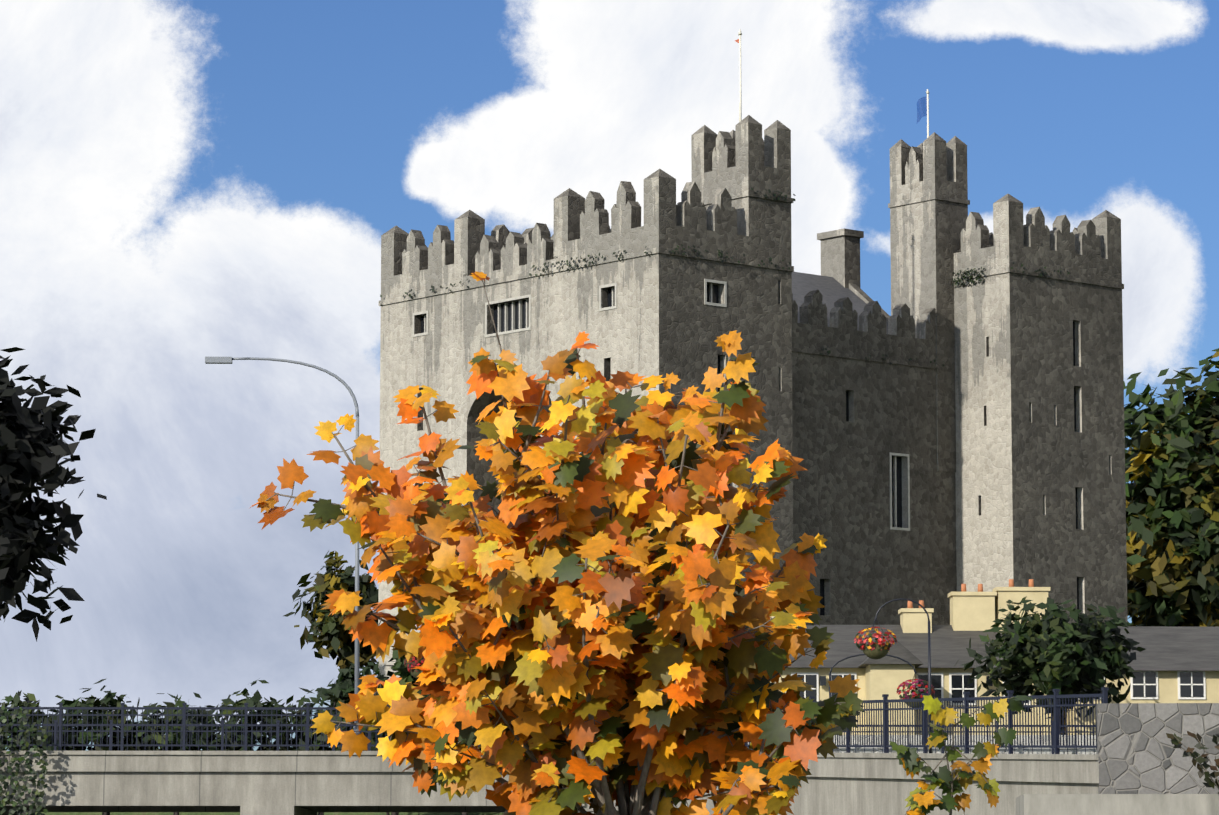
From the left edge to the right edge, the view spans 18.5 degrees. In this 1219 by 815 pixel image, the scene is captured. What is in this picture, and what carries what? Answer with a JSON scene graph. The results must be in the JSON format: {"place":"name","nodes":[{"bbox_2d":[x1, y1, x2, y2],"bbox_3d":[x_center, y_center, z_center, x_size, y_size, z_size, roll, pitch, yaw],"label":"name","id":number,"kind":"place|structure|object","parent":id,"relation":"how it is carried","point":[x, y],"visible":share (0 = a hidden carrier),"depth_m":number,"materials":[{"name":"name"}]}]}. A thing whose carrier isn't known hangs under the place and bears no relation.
{"place":"outdoors","nodes":[
{"label":"outdoors","id":0,"kind":"place"},
{"bbox_2d":[20,806,576,814],"bbox_3d":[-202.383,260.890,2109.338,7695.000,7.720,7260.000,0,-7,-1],"label":"bridge opening","id":1,"kind":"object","parent":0,"point":[238,813],"depth_m":128.47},
{"bbox_2d":[0,690,93,813],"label":"hedge","id":2,"kind":"object","parent":1,"relation":"on","point":[30,698],"visible":0.33,"depth_m":107.68,"materials":[{"name":"green plant"}]},
{"bbox_2d":[0,347,106,641],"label":"tree","id":3,"kind":"object","parent":1,"relation":"on","point":[34,448],"visible":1,"depth_m":148.57,"materials":[{"name":"green plant"}]},
{"bbox_2d":[39,679,155,814],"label":"hedge","id":4,"kind":"object","parent":1,"relation":"on","point":[108,700],"visible":0.48,"depth_m":108.01,"materials":[{"name":"green plant"}]},
{"bbox_2d":[114,692,237,814],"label":"hedge","id":5,"kind":"object","parent":1,"relation":"on","point":[174,737],"visible":0.4,"depth_m":107.79,"materials":[{"name":"green plant"}]},
{"bbox_2d":[205,680,293,750],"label":"hedge","id":6,"kind":"object","parent":1,"relation":"on","point":[254,700],"visible":0.48,"depth_m":108.08,"materials":[{"name":"green plant"}]},
{"bbox_2d":[262,681,367,814],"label":"hedge","id":7,"kind":"object","parent":1,"relation":"on","point":[321,690],"visible":0.29,"depth_m":108.28,"materials":[{"name":"green plant"}]},
{"bbox_2d":[283,550,378,671],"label":"tree","id":8,"kind":"object","parent":1,"relation":"on","point":[334,637],"visible":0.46,"depth_m":174.78,"materials":[{"name":"green plant"}]},
{"bbox_2d":[317,663,388,710],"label":"shrub tree","id":9,"kind":"object","parent":1,"relation":"on","point":[345,682],"visible":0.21,"depth_m":122.49,"materials":[{"name":"green plant"}]},
{"bbox_2d":[320,694,429,814],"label":"hedge","id":10,"kind":"object","parent":1,"relation":"on","point":[374,737],"visible":0.04,"depth_m":107.88,"materials":[{"name":"green plant"}]},
{"bbox_2d":[359,627,436,702],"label":"shrub tree","id":11,"kind":"object","parent":1,"relation":"on","point":[400,668],"visible":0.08,"depth_m":119.65,"materials":[{"name":"green plant"}]},
{"bbox_2d":[0,751,1098,814],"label":"concrete bridge","id":12,"kind":"structure","parent":1,"relation":"on","point":[278,782],"depth_m":94.11,"materials":[{"name":"beige concrete"}]},
{"bbox_2d":[0,702,48,814],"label":"bush","id":13,"kind":"object","parent":12,"relation":"attached to","point":[18,787],"visible":1,"depth_m":93.42,"materials":[{"name":"plant"}]},
{"bbox_2d":[205,357,359,734],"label":"street lamp","id":14,"kind":"object","parent":12,"relation":"on","point":[218,360],"visible":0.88,"depth_m":106.72,"materials":[{"name":"grey metal"}]},
{"bbox_2d":[404,656,424,678],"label":"hanging flower basket","id":15,"kind":"object","parent":12,"relation":"on","point":[415,673],"visible":0.25,"depth_m":95.29,"materials":[{"name":"black paint"}]},
{"bbox_2d":[0,687,1108,753],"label":"bridge railings","id":16,"kind":"object","parent":12,"relation":"on","point":[1054,725],"visible":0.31,"depth_m":94.23,"materials":[{"name":"black metal"}]},
{"bbox_2d":[829,654,934,707],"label":"hanging flower basket","id":17,"kind":"object","parent":12,"relation":"on","point":[910,686],"visible":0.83,"depth_m":85.61,"materials":[{"name":"black paint"}]},
{"bbox_2d":[854,598,931,752],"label":"hanging flower basket","id":18,"kind":"object","parent":12,"relation":"on","point":[879,648],"visible":1,"depth_m":77.32,"materials":[{"name":"black paint"}]},
{"bbox_2d":[250,271,865,814],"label":"maple tree","id":19,"kind":"object","parent":1,"relation":"on","point":[588,607],"visible":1,"depth_m":15.43,"materials":[{"name":"orange plant"}]},
{"bbox_2d":[792,228,956,624],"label":"castle block","id":20,"kind":"structure","parent":1,"relation":"on","point":[869,561],"depth_m":165.50,"materials":[{"name":"grey stone"}]},
{"bbox_2d":[792,272,887,333],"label":"roof","id":21,"kind":"structure","parent":20,"relation":"on","point":[832,290],"depth_m":171.11,"materials":[{"name":"grey stone"}]},
{"bbox_2d":[888,132,969,472],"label":"castle turret","id":22,"kind":"object","parent":20,"relation":"on","point":[929,203],"visible":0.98,"depth_m":170.06,"materials":[{"name":"stone"}]},
{"bbox_2d":[888,695,1034,814],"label":"sapling plant","id":23,"kind":"object","parent":1,"relation":"on","point":[922,801],"visible":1,"depth_m":26.59,"materials":[{"name":"yellow plant"}]},
{"bbox_2d":[770,579,1218,734],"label":"pub building","id":24,"kind":"structure","parent":1,"relation":"on","point":[975,611],"depth_m":114.75,"materials":[{"name":"beige paint"}]},
{"bbox_2d":[774,625,1218,670],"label":"pub roofs","id":25,"kind":"structure","parent":24,"relation":"attached to","point":[1182,648],"depth_m":115.77,"materials":[{"name":"grey tile"}]},
{"bbox_2d":[954,596,1145,734],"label":"round tree","id":26,"kind":"object","parent":1,"relation":"on","point":[1051,644],"visible":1,"depth_m":107.59,"materials":[{"name":"green plant"}]},
{"bbox_2d":[1016,794,1218,814],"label":"quay ledge","id":27,"kind":"object","parent":1,"relation":"on","point":[1117,804],"visible":1,"depth_m":64.22,"materials":[{"name":"concrete"}]},
{"bbox_2d":[1166,731,1218,793],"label":"shrub","id":28,"kind":"object","parent":27,"relation":"on","point":[1175,740],"visible":1,"depth_m":64.01,"materials":[{"name":"green plant"}]},
{"bbox_2d":[1096,703,1218,793],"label":"quay wall","id":29,"kind":"structure","parent":1,"relation":"on","point":[1137,752],"depth_m":67.67,"materials":[{"name":"grey stone"}]},
{"bbox_2d":[1124,348,1218,626],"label":"tree","id":30,"kind":"object","parent":1,"relation":"on","point":[1172,499],"visible":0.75,"depth_m":198.24,"materials":[{"name":"green plant"}]},
{"bbox_2d":[378,210,553,678],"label":"castle tower","id":31,"kind":"structure","parent":0,"point":[435,358],"depth_m":165.31,"materials":[{"name":"grey stone"}]},
{"bbox_2d":[463,223,557,448],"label":"castle wall","id":32,"kind":"structure","parent":0,"point":[507,268],"depth_m":161.05,"materials":[{"name":"grey stone"}]},
{"bbox_2d":[0,0,1218,750],"label":"sky","id":33,"kind":"structure","parent":0,"point":[183,183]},
{"bbox_2d":[552,169,793,581],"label":"castle tower","id":34,"kind":"structure","parent":0,"point":[662,319],"depth_m":156.07,"materials":[{"name":"grey stone"}]},
{"bbox_2d":[691,115,793,241],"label":"castle turret","id":35,"kind":"object","parent":34,"relation":"on","point":[741,160],"visible":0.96,"depth_m":158.47,"materials":[{"name":"stone"}]},
{"bbox_2d":[735,29,928,137],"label":"flags","id":36,"kind":"object","parent":35,"relation":"on","point":[922,106],"visible":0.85,"depth_m":171.81,"materials":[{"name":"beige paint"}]},
{"bbox_2d":[379,187,1069,367],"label":"ivy","id":37,"kind":"object","parent":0,"point":[770,260],"visible":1,"depth_m":159.93,"materials":[{"name":"green plant"}]},
{"bbox_2d":[412,279,1078,617],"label":"windows","id":38,"kind":"structure","parent":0,"point":[513,317],"depth_m":162.19,"materials":[{"name":"black glass"}]},
{"bbox_2d":[748,735,1095,753],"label":"roadside wall","id":39,"kind":"structure","parent":0,"point":[1001,750],"depth_m":106.86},
{"bbox_2d":[953,194,1127,624],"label":"castle tower","id":40,"kind":"structure","parent":0,"point":[1029,460],"depth_m":168.42,"materials":[{"name":"grey stone"}]}
]}

